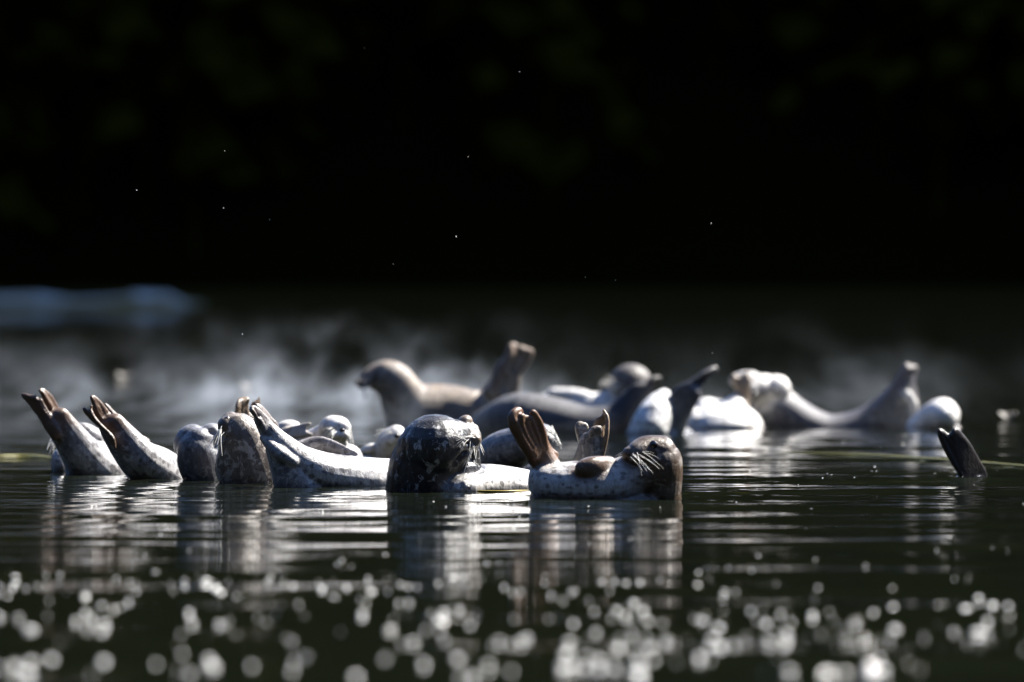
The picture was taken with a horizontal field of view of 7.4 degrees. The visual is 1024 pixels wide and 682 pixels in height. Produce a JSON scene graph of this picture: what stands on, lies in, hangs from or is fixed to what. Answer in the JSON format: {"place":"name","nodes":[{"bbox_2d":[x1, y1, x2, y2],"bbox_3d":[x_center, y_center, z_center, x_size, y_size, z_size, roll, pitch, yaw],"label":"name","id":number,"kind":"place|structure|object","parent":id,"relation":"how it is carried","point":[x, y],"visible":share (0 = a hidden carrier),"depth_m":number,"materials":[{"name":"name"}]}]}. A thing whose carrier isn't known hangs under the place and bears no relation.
{"place":"outdoors","nodes":[
{"label":"outdoors","id":0,"kind":"place"},
{"bbox_2d":[0,287,1023,681],"bbox_3d":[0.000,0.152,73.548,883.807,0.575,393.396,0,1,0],"label":"water","id":1,"kind":"structure","parent":0,"point":[312,355],"depth_m":27.70,"materials":[{"name":"black liquid"}]},
{"bbox_2d":[0,454,51,457],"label":"floating reed","id":2,"kind":"object","parent":1,"relation":"on","point":[24,455],"visible":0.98,"depth_m":36.16,"materials":[{"name":"yellow"}]},
{"bbox_2d":[21,388,123,473],"bbox_3d":[-1.685,0.563,33.945,0.389,0.747,1.753,0,1,13],"label":"harbor seal","id":3,"kind":"object","parent":1,"relation":"in","point":[81,448],"visible":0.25,"depth_m":33.15,"materials":[{"name":"white"}]},
{"bbox_2d":[116,373,132,379],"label":"floating leaf","id":4,"kind":"object","parent":1,"relation":"on","point":[125,376],"visible":1,"depth_m":59.64,"materials":[{"name":"grey"}]},
{"bbox_2d":[83,395,181,479],"bbox_3d":[-1.324,0.566,33.243,0.425,0.704,1.896,0,1,15],"label":"harbor seal","id":5,"kind":"object","parent":1,"relation":"in","point":[136,454],"visible":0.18,"depth_m":32.42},
{"bbox_2d":[173,423,218,480],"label":"harbor seal","id":6,"kind":"object","parent":1,"relation":"on","point":[195,459],"visible":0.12,"depth_m":32.26,"materials":[{"name":"fur"}]},
{"bbox_2d":[206,397,272,483],"bbox_3d":[-1.061,0.575,32.509,0.335,0.664,1.811,0,1,0],"label":"harbor seal","id":7,"kind":"object","parent":1,"relation":"on","point":[241,457],"visible":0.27,"depth_m":31.67,"materials":[{"name":"black"}]},
{"bbox_2d":[241,383,256,389],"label":"floating leaf","id":8,"kind":"object","parent":1,"relation":"on","point":[249,386],"visible":1,"depth_m":54.64,"materials":[{"name":"grey"}]},
{"bbox_2d":[249,403,389,487],"bbox_3d":[-0.530,0.470,31.592,0.372,0.450,1.281,1,1,44],"label":"harbor seal","id":9,"kind":"object","parent":1,"relation":"on","point":[316,461],"visible":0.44,"depth_m":31.23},
{"bbox_2d":[278,415,361,456],"bbox_3d":[-0.948,0.538,34.246,0.368,0.438,0.926,0,1,-30],"label":"harbor seal","id":10,"kind":"object","parent":1,"relation":"on","point":[336,428],"visible":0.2,"depth_m":33.96,"materials":[{"name":"white"}]},
{"bbox_2d":[361,425,404,457],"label":"harbor seal","id":11,"kind":"object","parent":1,"relation":"on","point":[384,445],"visible":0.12,"depth_m":34.96,"materials":[{"name":"white"}]},
{"bbox_2d":[354,342,532,428],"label":"harbor seal","id":12,"kind":"object","parent":1,"relation":"on","point":[407,397],"visible":0.46,"depth_m":42.25,"materials":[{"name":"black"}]},
{"bbox_2d":[385,414,529,491],"bbox_3d":[-0.007,0.622,31.016,1.032,0.678,0.600,0,1,-15],"label":"harbor seal","id":13,"kind":"object","parent":1,"relation":"on","point":[435,452],"visible":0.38,"depth_m":30.70,"materials":[{"name":"black"}]},
{"bbox_2d":[477,490,526,491],"bbox_3d":[-0.052,0.584,30.716,0.235,0.006,0.138,0,1,0],"label":"weed blade","id":14,"kind":"object","parent":1,"relation":"on","point":[499,490],"visible":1,"depth_m":30.66,"materials":[{"name":"yellow plant"}]},
{"bbox_2d":[0,435,1023,681],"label":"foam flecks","id":15,"kind":"object","parent":1,"relation":"on","point":[870,667],"visible":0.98,"depth_m":18.65,"materials":[{"name":"white liquid"}]},
{"bbox_2d":[479,424,561,469],"bbox_3d":[-0.009,0.560,33.954,0.468,0.430,1.054,0,1,0],"label":"harbor seal","id":16,"kind":"object","parent":1,"relation":"on","point":[501,447],"visible":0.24,"depth_m":33.58,"materials":[{"name":"fur"}]},
{"bbox_2d":[472,375,661,432],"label":"harbor seal","id":17,"kind":"object","parent":1,"relation":"on","point":[559,415],"visible":0.42,"depth_m":41.23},
{"bbox_2d":[573,410,609,460],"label":"harbor seal","id":18,"kind":"object","parent":1,"relation":"on","point":[593,441],"visible":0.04,"depth_m":31.19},
{"bbox_2d":[507,407,682,499],"bbox_3d":[0.322,0.513,29.803,0.680,0.529,0.355,0,1,0],"label":"harbor seal","id":19,"kind":"object","parent":1,"relation":"on","point":[648,467],"visible":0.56,"depth_m":29.73,"materials":[{"name":"black"}]},
{"bbox_2d":[542,364,651,405],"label":"harbor seal","id":20,"kind":"object","parent":1,"relation":"on","point":[623,378],"visible":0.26,"depth_m":44.11,"materials":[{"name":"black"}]},
{"bbox_2d":[626,366,717,434],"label":"harbor seal","id":21,"kind":"object","parent":1,"relation":"on","point":[663,412],"visible":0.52,"depth_m":40.84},
{"bbox_2d":[686,371,763,427],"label":"harbor seal","id":22,"kind":"object","parent":1,"relation":"on","point":[734,411],"visible":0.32,"depth_m":42.39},
{"bbox_2d":[729,363,918,425],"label":"harbor seal","id":23,"kind":"object","parent":1,"relation":"on","point":[774,400],"visible":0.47,"depth_m":42.94,"materials":[{"name":"white fur"}]},
{"bbox_2d":[779,452,1023,466],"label":"floating reed","id":24,"kind":"object","parent":1,"relation":"on","point":[926,458],"visible":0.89,"depth_m":36.06,"materials":[{"name":"green plant"}]},
{"bbox_2d":[906,398,960,427],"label":"harbor seal","id":25,"kind":"object","parent":1,"relation":"on","point":[941,413],"visible":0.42,"depth_m":42.42,"materials":[{"name":"white"}]},
{"bbox_2d":[937,428,986,476],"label":"harbor seal","id":26,"kind":"object","parent":1,"relation":"in","point":[961,454],"visible":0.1,"depth_m":32.82,"materials":[{"name":"fur"}]},
{"bbox_2d":[998,411,1015,418],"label":"floating leaf","id":27,"kind":"object","parent":1,"relation":"on","point":[1009,415],"visible":1,"depth_m":44.49,"materials":[{"name":"grey"}]},
{"bbox_2d":[0,0,1023,287],"bbox_3d":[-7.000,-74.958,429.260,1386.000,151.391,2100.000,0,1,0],"label":"hillside","id":28,"kind":"structure","parent":0,"point":[738,188],"depth_m":269.43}
]}

